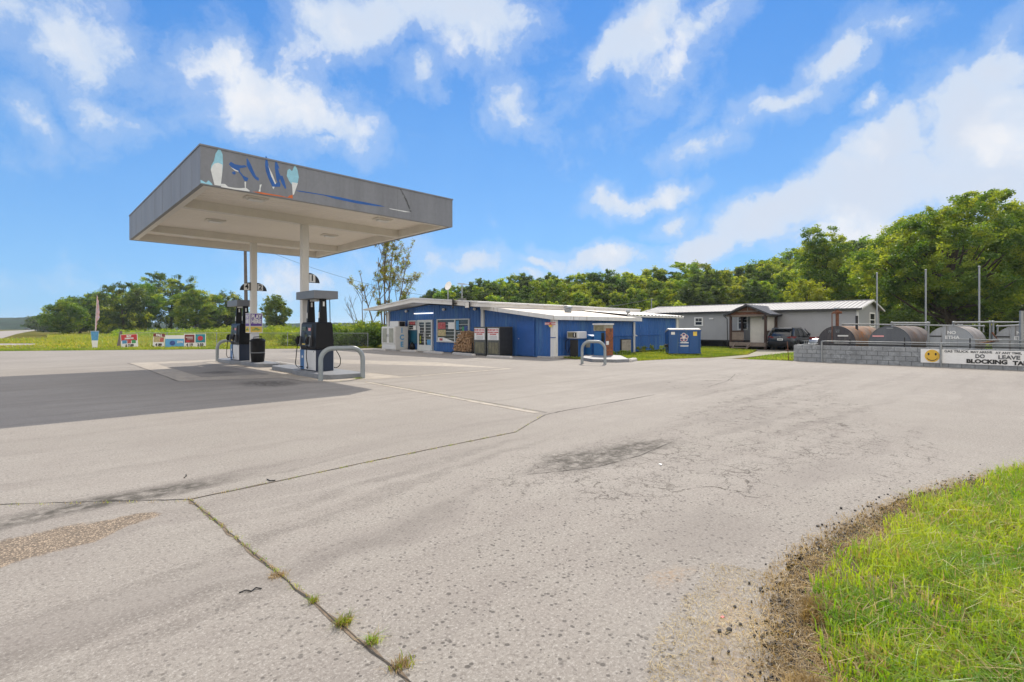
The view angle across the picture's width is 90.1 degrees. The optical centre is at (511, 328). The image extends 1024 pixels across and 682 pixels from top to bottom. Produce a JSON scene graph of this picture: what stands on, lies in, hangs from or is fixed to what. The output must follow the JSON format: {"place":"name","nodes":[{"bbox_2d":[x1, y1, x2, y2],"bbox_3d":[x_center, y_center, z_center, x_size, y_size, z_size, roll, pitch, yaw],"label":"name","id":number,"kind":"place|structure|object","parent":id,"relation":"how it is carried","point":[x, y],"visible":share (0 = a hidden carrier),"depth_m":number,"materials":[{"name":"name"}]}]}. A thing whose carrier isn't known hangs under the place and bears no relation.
{"place":"outdoors","nodes":[
{"label":"outdoors","id":0,"kind":"place"},
{"bbox_2d":[0,332,381,350],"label":"field grass","id":1,"kind":"structure","parent":0,"point":[105,340],"depth_m":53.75,"materials":[{"name":"green plant"}]},
{"bbox_2d":[0,316,385,329],"bbox_3d":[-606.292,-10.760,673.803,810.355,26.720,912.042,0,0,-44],"label":"hill","id":2,"kind":"structure","parent":0,"point":[11,323],"depth_m":615.26,"materials":[{"name":"green plant"}]},
{"bbox_2d":[0,380,541,597],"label":"joint grass","id":3,"kind":"structure","parent":0,"point":[296,586],"depth_m":4.24,"materials":[{"name":"green plant"}]},
{"bbox_2d":[272,365,359,378],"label":"pump island","id":4,"kind":"structure","parent":0,"point":[333,374],"depth_m":16.88,"materials":[{"name":"grey concrete"}]},
{"bbox_2d":[129,143,452,360],"bbox_3d":[-9.223,-1.679,20.314,8.220,6.317,11.770,0,0,-44],"label":"fuel canopy","id":5,"kind":"object","parent":4,"relation":"on","point":[204,195],"visible":0.97,"depth_m":17.70,"materials":[{"name":"white metal"}]},
{"bbox_2d":[246,313,261,332],"bbox_3d":[-11.464,-0.235,22.698,0.547,0.870,0.547,0,0,-44],"label":"lottery sign","id":6,"kind":"object","parent":5,"relation":"attached to","point":[253,322],"visible":1,"depth_m":22.49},
{"bbox_2d":[295,290,340,371],"bbox_3d":[-6.699,0.090,17.865,1.275,2.720,1.520,0,0,-44],"label":"fuel pump","id":7,"kind":"object","parent":4,"relation":"on","point":[313,340],"visible":0.88,"depth_m":17.38,"materials":[{"name":"black metal"}]},
{"bbox_2d":[0,348,1023,681],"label":"forecourt paving","id":8,"kind":"structure","parent":0,"point":[496,558],"depth_m":4.72,"materials":[{"name":"concrete"}]},
{"bbox_2d":[189,499,408,681],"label":"paving joint","id":9,"kind":"object","parent":8,"relation":"on","point":[334,622],"visible":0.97,"depth_m":2.90,"materials":[{"name":"grey concrete"}]},
{"bbox_2d":[131,357,508,381],"bbox_3d":[-8.931,1.596,21.897,10.600,0.001,15.100,0,0,-44],"label":"island pad","id":10,"kind":"object","parent":8,"relation":"on","point":[169,372],"visible":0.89,"depth_m":18.86,"materials":[{"name":"concrete"}]},
{"bbox_2d":[160,362,266,376],"bbox_3d":[-12.247,1.592,20.291,2.000,0.001,9.000,0,0,-44],"label":"asphalt patch","id":11,"kind":"object","parent":10,"relation":"on","point":[202,369],"visible":1,"depth_m":19.72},
{"bbox_2d":[218,358,279,366],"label":"pump island","id":12,"kind":"structure","parent":10,"relation":"on","point":[250,363],"depth_m":21.84,"materials":[{"name":"grey concrete"}]},
{"bbox_2d":[226,300,249,360],"bbox_3d":[-12.334,0.090,23.614,1.275,2.720,1.520,0,0,-44],"label":"fuel pump","id":13,"kind":"object","parent":12,"relation":"on","point":[238,338],"visible":0.74,"depth_m":23.07,"materials":[{"name":"black plastic"}]},
{"bbox_2d":[250,336,265,361],"bbox_3d":[-10.945,0.892,21.994,0.620,1.116,0.620,0,0,-44],"label":"trash can","id":14,"kind":"object","parent":12,"relation":"on","point":[257,349],"visible":1,"depth_m":21.77,"materials":[{"name":"black plastic"}]},
{"bbox_2d":[318,346,364,380],"bbox_3d":[-5.294,1.084,15.934,1.455,1.072,0.143,0,0,-37],"label":"hoop barrier","id":15,"kind":"object","parent":10,"relation":"on","point":[339,348],"visible":0.97,"depth_m":15.83,"materials":[{"name":"grey metal"}]},
{"bbox_2d":[264,357,503,375],"bbox_3d":[-7.034,1.592,23.675,5.000,0.001,14.580,0,0,-44],"label":"asphalt patch","id":16,"kind":"object","parent":10,"relation":"on","point":[406,370],"visible":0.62,"depth_m":20.21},
{"bbox_2d":[329,607,359,629],"bbox_3d":[-0.906,1.567,2.770,0.266,0.065,0.268,0,0,-44],"label":"grass tuft","id":17,"kind":"object","parent":8,"relation":"on","point":[345,620],"visible":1,"depth_m":2.76,"materials":[{"name":"green plant"}]},
{"bbox_2d":[350,625,390,646],"bbox_3d":[-0.721,1.572,2.595,0.253,0.056,0.224,0,0,-44],"label":"grass tuft","id":18,"kind":"object","parent":8,"relation":"on","point":[374,638],"visible":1,"depth_m":2.60,"materials":[{"name":"green plant"}]},
{"bbox_2d":[382,327,407,350],"bbox_3d":[-8.647,0.740,37.536,1.150,1.720,1.908,0,0,-44],"label":"ice freezer","id":19,"kind":"object","parent":8,"relation":"on","point":[395,338],"visible":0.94,"depth_m":36.98,"materials":[{"name":"white metal"}]},
{"bbox_2d":[371,649,421,674],"bbox_3d":[-0.524,1.575,2.415,0.282,0.049,0.206,0,0,-44],"label":"grass tuft","id":20,"kind":"object","parent":8,"relation":"on","point":[400,664],"visible":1,"depth_m":2.42,"materials":[{"name":"green plant"}]},
{"bbox_2d":[365,382,539,412],"bbox_3d":[-1.925,1.607,12.400,0.162,0.027,7.312,0,0,-41],"label":"joint strip","id":21,"kind":"object","parent":8,"relation":"on","point":[523,410],"visible":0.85,"depth_m":11.43,"materials":[{"name":"concrete"}]},
{"bbox_2d":[452,330,473,353],"bbox_3d":[-2.847,0.856,32.055,0.932,1.448,2.053,0,0,-44],"label":"firewood rack","id":22,"kind":"object","parent":8,"relation":"on","point":[464,343],"visible":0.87,"depth_m":31.82,"materials":[{"name":"brown wood"}]},
{"bbox_2d":[474,327,486,355],"bbox_3d":[-1.546,0.755,30.505,1.054,1.690,1.070,0,0,-44],"label":"propane cage","id":23,"kind":"object","parent":8,"relation":"on","point":[480,340],"visible":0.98,"depth_m":30.08,"materials":[{"name":"metal"}]},
{"bbox_2d":[487,327,512,355],"bbox_3d":[-0.712,0.755,29.642,1.054,1.690,1.070,0,0,-44],"label":"propane cage","id":24,"kind":"object","parent":8,"relation":"on","point":[499,341],"visible":1,"depth_m":29.28,"materials":[{"name":"black metal"}]},
{"bbox_2d":[581,340,605,363],"bbox_3d":[3.645,1.077,22.867,1.156,1.086,0.131,0,0,19],"label":"hoop barrier","id":25,"kind":"object","parent":8,"relation":"on","point":[593,341],"visible":0.99,"depth_m":22.81,"materials":[{"name":"grey metal"}]},
{"bbox_2d":[584,355,628,362],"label":"pump island","id":26,"kind":"structure","parent":8,"relation":"on","point":[609,358],"depth_m":24.50,"materials":[{"name":"grey concrete"}]},
{"bbox_2d":[592,323,613,355],"bbox_3d":[4.900,0.669,27.445,0.841,1.859,0.832,0,0,-44],"label":"old fuel dispenser","id":27,"kind":"object","parent":26,"relation":"on","point":[606,337],"visible":0.74,"depth_m":27.21,"materials":[{"name":"metal"}]},
{"bbox_2d":[645,563,796,681],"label":"gravel patch","id":28,"kind":"object","parent":8,"relation":"on","point":[700,650],"visible":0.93,"depth_m":2.63,"materials":[{"name":"gravel"}]},
{"bbox_2d":[712,464,1015,681],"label":"asphalt rubble","id":29,"kind":"object","parent":8,"relation":"on","point":[729,629],"visible":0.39,"depth_m":3.10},
{"bbox_2d":[821,337,1023,366],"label":"pipe railing","id":30,"kind":"object","parent":8,"relation":"on","point":[940,346],"visible":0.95,"depth_m":21.16,"materials":[{"name":"grey metal"}]},
{"bbox_2d":[0,330,1023,679],"bbox_3d":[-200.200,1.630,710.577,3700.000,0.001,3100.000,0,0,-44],"label":"field","id":31,"kind":"structure","parent":0,"point":[34,334],"depth_m":41.13,"materials":[{"name":"green plant"}]},
{"bbox_2d":[32,297,92,334],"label":"grove tree","id":32,"kind":"object","parent":31,"relation":"on","point":[57,320],"visible":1,"depth_m":116.97,"materials":[{"name":"green plant"}]},
{"bbox_2d":[54,292,104,333],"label":"grove tree","id":33,"kind":"object","parent":31,"relation":"on","point":[89,300],"visible":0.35,"depth_m":124.38,"materials":[{"name":"green plant"}]},
{"bbox_2d":[91,296,99,347],"bbox_3d":[-33.562,-0.540,41.189,0.634,4.281,0.142,0,0,-15],"label":"feather flag","id":34,"kind":"object","parent":31,"relation":"on","point":[94,336],"visible":0.95,"depth_m":41.20,"materials":[{"name":"white fabric"}]},
{"bbox_2d":[92,281,150,333],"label":"grove tree","id":35,"kind":"object","parent":31,"relation":"on","point":[131,317],"visible":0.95,"depth_m":116.03,"materials":[{"name":"green plant"}]},
{"bbox_2d":[120,334,137,346],"bbox_3d":[-31.811,1.050,42.479,1.156,1.101,0.068,-3,1,-24],"label":"yard sign","id":36,"kind":"object","parent":31,"relation":"on","point":[128,340],"visible":0.99,"depth_m":42.47,"materials":[{"name":"multicoloured"}]},
{"bbox_2d":[123,278,167,330],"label":"grove tree","id":37,"kind":"object","parent":31,"relation":"on","point":[154,310],"visible":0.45,"depth_m":123.64,"materials":[{"name":"green plant"}]},
{"bbox_2d":[111,327,198,336],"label":"undergrowth","id":38,"kind":"object","parent":31,"relation":"on","point":[169,331],"visible":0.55,"depth_m":76.60,"materials":[{"name":"green plant"}]},
{"bbox_2d":[140,271,202,330],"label":"grove tree","id":39,"kind":"object","parent":31,"relation":"on","point":[170,283],"visible":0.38,"depth_m":130.18,"materials":[{"name":"green plant"}]},
{"bbox_2d":[165,335,183,346],"bbox_3d":[-28.417,1.095,43.057,1.345,1.010,0.068,0,0,-24],"label":"yard sign","id":40,"kind":"object","parent":31,"relation":"on","point":[174,340],"visible":0.94,"depth_m":43.03,"materials":[{"name":"blue plastic"}]},
{"bbox_2d":[159,288,230,330],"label":"grove tree","id":41,"kind":"object","parent":31,"relation":"on","point":[195,299],"visible":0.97,"depth_m":116.27,"materials":[{"name":"green plant"}]},
{"bbox_2d":[198,289,242,329],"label":"grove tree","id":42,"kind":"object","parent":31,"relation":"on","point":[221,318],"visible":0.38,"depth_m":123.72,"materials":[{"name":"green plant"}]},
{"bbox_2d":[197,323,299,340],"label":"undergrowth","id":43,"kind":"object","parent":31,"relation":"on","point":[271,330],"visible":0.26,"depth_m":60.63,"materials":[{"name":"green plant"}]},
{"bbox_2d":[258,294,292,327],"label":"lone tree","id":44,"kind":"object","parent":31,"relation":"on","point":[276,303],"visible":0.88,"depth_m":103.89,"materials":[{"name":"green plant"}]},
{"bbox_2d":[275,320,386,347],"bbox_3d":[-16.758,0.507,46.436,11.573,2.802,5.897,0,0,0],"label":"undergrowth","id":45,"kind":"object","parent":31,"relation":"on","point":[295,332],"visible":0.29,"depth_m":44.91,"materials":[{"name":"green plant"}]},
{"bbox_2d":[347,238,423,324],"bbox_3d":[-11.642,-4.538,47.842,7.258,12.317,4.599,0,0,-22],"label":"sparse tree","id":46,"kind":"object","parent":31,"relation":"on","point":[383,270],"visible":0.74,"depth_m":47.58,"materials":[{"name":"green plant"}]},
{"bbox_2d":[363,297,683,357],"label":"convenience store","id":47,"kind":"structure","parent":31,"relation":"on","point":[439,330],"depth_m":32.89,"materials":[{"name":"blue metal"}]},
{"bbox_2d":[418,321,424,349],"bbox_3d":[-6.479,0.520,36.501,0.132,2.040,0.819,0,0,-44],"label":"door","id":48,"kind":"structure","parent":47,"relation":"in","point":[421,324],"depth_m":36.52,"materials":[{"name":"white glass"}]},
{"bbox_2d":[424,321,430,349],"bbox_3d":[-5.904,0.520,35.907,0.132,2.040,0.819,0,0,-44],"label":"door","id":49,"kind":"structure","parent":47,"relation":"in","point":[427,332],"depth_m":35.96,"materials":[{"name":"white glass"}]},
{"bbox_2d":[437,319,469,341],"bbox_3d":[-3.944,0.160,33.938,0.150,1.560,3.470,0,0,-44],"label":"window","id":50,"kind":"structure","parent":47,"relation":"in","point":[448,330],"depth_m":34.08,"materials":[{"name":"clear glass"}]},
{"bbox_2d":[517,321,534,355],"bbox_3d":[0.770,0.560,29.087,0.095,1.980,1.375,0,0,-44],"label":"side door","id":51,"kind":"structure","parent":47,"relation":"in","point":[525,330],"depth_m":29.04,"materials":[{"name":"metal"}]},
{"bbox_2d":[604,289,629,308],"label":"forest tree","id":52,"kind":"object","parent":31,"relation":"on","point":[622,296],"visible":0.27,"depth_m":76.47,"materials":[{"name":"green plant"}]},
{"bbox_2d":[563,346,756,360],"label":"lawn","id":53,"kind":"structure","parent":31,"relation":"on","point":[711,352],"depth_m":30.68,"materials":[{"name":"green plant"}]},
{"bbox_2d":[565,331,586,356],"bbox_3d":[3.479,0.880,27.880,0.800,1.400,0.889,0,0,-44],"label":"kerosene dispenser","id":54,"kind":"object","parent":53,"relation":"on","point":[575,346],"visible":0.9,"depth_m":27.64,"materials":[{"name":"black"}]},
{"bbox_2d":[664,328,701,353],"bbox_3d":[10.416,0.750,31.272,2.082,1.500,1.840,0,0,9],"label":"dumpster","id":55,"kind":"object","parent":53,"relation":"on","point":[683,340],"visible":1,"depth_m":30.43,"materials":[{"name":"blue metal"}]},
{"bbox_2d":[672,282,715,305],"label":"forest tree","id":56,"kind":"object","parent":31,"relation":"on","point":[687,298],"visible":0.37,"depth_m":76.25,"materials":[{"name":"green plant"}]},
{"bbox_2d":[715,349,793,358],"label":"gravel drive","id":57,"kind":"structure","parent":31,"relation":"on","point":[759,352],"depth_m":34.03,"materials":[{"name":"beige gravel"}]},
{"bbox_2d":[767,327,810,349],"bbox_3d":[21.113,0.742,38.448,4.638,1.719,2.251,0,0,-41],"label":"suv","id":58,"kind":"object","parent":57,"relation":"on","point":[779,337],"visible":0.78,"depth_m":37.09,"materials":[{"name":"paint"}]},
{"bbox_2d":[642,299,884,348],"bbox_3d":[20.957,-0.285,44.862,7.660,3.770,18.030,0,0,-44],"label":"mobile home","id":59,"kind":"object","parent":31,"relation":"on","point":[813,318],"visible":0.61,"depth_m":40.88,"materials":[{"name":"grey metal"}]},
{"bbox_2d":[723,304,782,349],"bbox_3d":[19.496,-0.128,40.654,5.450,3.455,3.490,0,0,-44],"label":"porch","id":60,"kind":"object","parent":59,"relation":"attached to","point":[762,326],"visible":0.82,"depth_m":39.50,"materials":[{"name":"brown wood"}]},
{"bbox_2d":[782,278,832,301],"bbox_3d":[33.614,-1.975,57.577,6.430,7.358,5.233,0,0,-25],"label":"young tree","id":61,"kind":"object","parent":31,"relation":"on","point":[806,288],"visible":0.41,"depth_m":56.52,"materials":[{"name":"green plant"}]},
{"bbox_2d":[786,224,859,301],"bbox_3d":[40.397,-5.926,65.823,7.582,15.268,8.703,0,0,-44],"label":"poplar tree","id":62,"kind":"object","parent":31,"relation":"on","point":[823,261],"visible":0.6,"depth_m":64.66,"materials":[{"name":"green plant"}]},
{"bbox_2d":[818,325,875,345],"bbox_3d":[18.149,0.695,27.202,6.388,1.810,1.612,0,0,-44],"label":"fuel tank","id":63,"kind":"object","parent":31,"relation":"on","point":[847,333],"visible":0.43,"depth_m":25.18,"materials":[{"name":"metal"}]},
{"bbox_2d":[842,323,984,331],"bbox_3d":[18.304,-0.042,23.653,0.093,0.426,5.276,0,0,-44],"label":"pipe run","id":64,"kind":"object","parent":63,"relation":"attached to","point":[983,326],"visible":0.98,"depth_m":23.41,"materials":[{"name":"metal"}]},
{"bbox_2d":[829,253,899,323],"bbox_3d":[43.535,-3.607,64.210,7.352,11.287,7.953,0,0,-5],"label":"young tree","id":65,"kind":"object","parent":31,"relation":"on","point":[889,308],"visible":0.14,"depth_m":62.45,"materials":[{"name":"green plant"}]},
{"bbox_2d":[794,343,1023,370],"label":"block wall","id":66,"kind":"structure","parent":31,"relation":"on","point":[906,356],"depth_m":22.60,"materials":[{"name":"grey concrete"}]},
{"bbox_2d":[921,349,1023,365],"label":"tank yard sign","id":67,"kind":"object","parent":66,"relation":"attached to","point":[993,357],"visible":1,"depth_m":20.25,"materials":[{"name":"white plastic"}]},
{"bbox_2d":[1019,311,1023,349],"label":"pipe run","id":68,"kind":"object","parent":66,"relation":"on","point":[1021,325],"visible":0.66,"depth_m":20.00,"materials":[{"name":"grey metal"}]},
{"bbox_2d":[838,188,1023,324],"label":"maple tree","id":69,"kind":"object","parent":31,"relation":"on","point":[952,293],"visible":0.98,"depth_m":42.95,"materials":[{"name":"green plant"}]},
{"bbox_2d":[879,303,1023,338],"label":"undergrowth","id":70,"kind":"object","parent":31,"relation":"on","point":[905,315],"visible":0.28,"depth_m":56.61,"materials":[{"name":"green plant"}]},
{"bbox_2d":[982,204,1023,334],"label":"maple tree","id":71,"kind":"object","parent":31,"relation":"on","point":[1011,315],"visible":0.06,"depth_m":54.53,"materials":[{"name":"green plant"}]},
{"bbox_2d":[0,0,1023,323],"label":"sky","id":72,"kind":"structure","parent":0,"point":[565,138],"materials":[{"name":"blue"}]},
{"bbox_2d":[748,344,991,359],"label":"lawn","id":73,"kind":"structure","parent":0,"point":[775,357],"depth_m":27.96,"materials":[{"name":"green plant"}]},
{"bbox_2d":[868,325,926,347],"bbox_3d":[19.614,0.695,25.683,6.395,1.810,1.612,0,0,-44],"label":"fuel tank","id":74,"kind":"object","parent":73,"relation":"on","point":[894,333],"visible":0.51,"depth_m":23.64,"materials":[{"name":"metal"}]},
{"bbox_2d":[926,324,985,348],"bbox_3d":[21.097,0.695,24.154,6.388,1.810,1.612,0,0,-44],"label":"fuel tank","id":75,"kind":"object","parent":73,"relation":"on","point":[944,334],"visible":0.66,"depth_m":22.05,"materials":[{"name":"metal"}]},
{"bbox_2d":[992,325,1018,349],"bbox_3d":[22.570,0.695,22.630,6.388,1.810,1.612,0,0,-44],"label":"fuel tank","id":76,"kind":"object","parent":73,"relation":"on","point":[1010,333],"visible":0.41,"depth_m":20.65,"materials":[{"name":"metal"}]},
{"bbox_2d":[764,454,1023,681],"bbox_3d":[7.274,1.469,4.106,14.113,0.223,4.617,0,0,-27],"label":"verge grass","id":77,"kind":"structure","parent":0,"point":[962,555],"depth_m":2.92,"materials":[{"name":"green plant"}]},
{"bbox_2d":[769,587,923,681],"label":"dry grass","id":78,"kind":"structure","parent":77,"relation":"on","point":[798,676],"depth_m":2.44,"materials":[{"name":"beige plant"}]},
{"bbox_2d":[732,462,1023,681],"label":"dry grass","id":79,"kind":"structure","parent":77,"relation":"on","point":[809,629],"depth_m":3.09,"materials":[{"name":"beige plant"}]},
{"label":"wooded slope","id":80,"kind":"structure","parent":0,"visible":0},
{"bbox_2d":[476,283,504,301],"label":"forest tree","id":81,"kind":"object","parent":80,"relation":"on","point":[489,287],"visible":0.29,"depth_m":95.24,"materials":[{"name":"green plant"}]},
{"bbox_2d":[501,281,520,302],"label":"forest tree","id":82,"kind":"object","parent":80,"relation":"on","point":[511,291],"visible":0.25,"depth_m":95.63,"materials":[{"name":"green plant"}]},
{"bbox_2d":[508,273,536,293],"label":"forest tree","id":83,"kind":"object","parent":80,"relation":"on","point":[525,280],"visible":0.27,"depth_m":107.17,"materials":[{"name":"green plant"}]},
{"bbox_2d":[522,279,553,303],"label":"forest tree","id":84,"kind":"object","parent":80,"relation":"on","point":[543,290],"visible":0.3,"depth_m":92.44,"materials":[{"name":"green plant"}]},
{"bbox_2d":[543,277,563,300],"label":"forest tree","id":85,"kind":"object","parent":80,"relation":"on","point":[555,282],"visible":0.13,"depth_m":95.35,"materials":[{"name":"green plant"}]},
{"bbox_2d":[553,281,574,304],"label":"forest tree","id":86,"kind":"object","parent":80,"relation":"on","point":[563,286],"visible":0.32,"depth_m":90.65,"materials":[{"name":"green plant"}]},
{"bbox_2d":[561,283,595,305],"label":"forest tree","id":87,"kind":"object","parent":80,"relation":"on","point":[577,287],"visible":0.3,"depth_m":89.88,"materials":[{"name":"green plant"}]},
{"bbox_2d":[568,290,589,310],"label":"forest tree","id":88,"kind":"object","parent":80,"relation":"on","point":[578,301],"visible":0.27,"depth_m":78.67,"materials":[{"name":"green plant"}]},
{"bbox_2d":[586,280,616,307],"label":"forest tree","id":89,"kind":"object","parent":80,"relation":"on","point":[597,290],"visible":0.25,"depth_m":93.84,"materials":[{"name":"green plant"}]},
{"bbox_2d":[588,269,619,300],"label":"forest tree","id":90,"kind":"object","parent":80,"relation":"on","point":[608,277],"visible":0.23,"depth_m":106.18,"materials":[{"name":"green plant"}]},
{"bbox_2d":[599,283,625,306],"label":"forest tree","id":91,"kind":"object","parent":80,"relation":"on","point":[611,287],"visible":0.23,"depth_m":93.66,"materials":[{"name":"green plant"}]},
{"bbox_2d":[625,285,648,309],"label":"forest tree","id":92,"kind":"object","parent":80,"relation":"on","point":[640,291],"visible":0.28,"depth_m":79.83,"materials":[{"name":"green plant"}]},
{"bbox_2d":[625,278,663,307],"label":"forest tree","id":93,"kind":"object","parent":80,"relation":"on","point":[651,292],"visible":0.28,"depth_m":91.90,"materials":[{"name":"green plant"}]},
{"bbox_2d":[641,265,667,288],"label":"forest tree","id":94,"kind":"object","parent":80,"relation":"on","point":[651,271],"visible":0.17,"depth_m":108.41,"materials":[{"name":"green plant"}]},
{"bbox_2d":[653,279,675,304],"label":"forest tree","id":95,"kind":"object","parent":80,"relation":"on","point":[667,285],"visible":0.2,"depth_m":92.26,"materials":[{"name":"green plant"}]},
{"bbox_2d":[654,287,676,307],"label":"forest tree","id":96,"kind":"object","parent":80,"relation":"on","point":[663,298],"visible":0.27,"depth_m":79.04,"materials":[{"name":"green plant"}]},
{"bbox_2d":[663,261,703,298],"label":"forest tree","id":97,"kind":"object","parent":80,"relation":"on","point":[689,270],"visible":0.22,"depth_m":106.52,"materials":[{"name":"green plant"}]},
{"bbox_2d":[689,269,722,302],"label":"forest tree","id":98,"kind":"object","parent":80,"relation":"on","point":[708,284],"visible":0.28,"depth_m":90.26,"materials":[{"name":"green plant"}]},
{"bbox_2d":[710,267,741,303],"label":"forest tree","id":99,"kind":"object","parent":80,"relation":"on","point":[726,275],"visible":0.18,"depth_m":91.69,"materials":[{"name":"green plant"}]},
{"bbox_2d":[716,283,750,303],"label":"forest tree","id":100,"kind":"object","parent":80,"relation":"on","point":[734,289],"visible":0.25,"depth_m":77.64,"materials":[{"name":"green plant"}]},
{"bbox_2d":[733,262,759,279],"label":"forest tree","id":101,"kind":"object","parent":80,"relation":"on","point":[748,266],"visible":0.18,"depth_m":108.91,"materials":[{"name":"green plant"}]},
{"bbox_2d":[735,280,775,303],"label":"forest tree","id":102,"kind":"object","parent":80,"relation":"on","point":[750,293],"visible":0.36,"depth_m":77.90,"materials":[{"name":"green plant"}]},
{"bbox_2d":[748,280,782,302],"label":"forest tree","id":103,"kind":"object","parent":80,"relation":"on","point":[776,296],"visible":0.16,"depth_m":77.83,"materials":[{"name":"green plant"}]},
{"bbox_2d":[756,260,788,301],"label":"forest tree","id":104,"kind":"object","parent":80,"relation":"on","point":[775,269],"visible":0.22,"depth_m":89.97,"materials":[{"name":"green plant"}]},
{"bbox_2d":[771,268,797,302],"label":"forest tree","id":105,"kind":"object","parent":80,"relation":"on","point":[789,276],"visible":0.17,"depth_m":78.93,"materials":[{"name":"green plant"}]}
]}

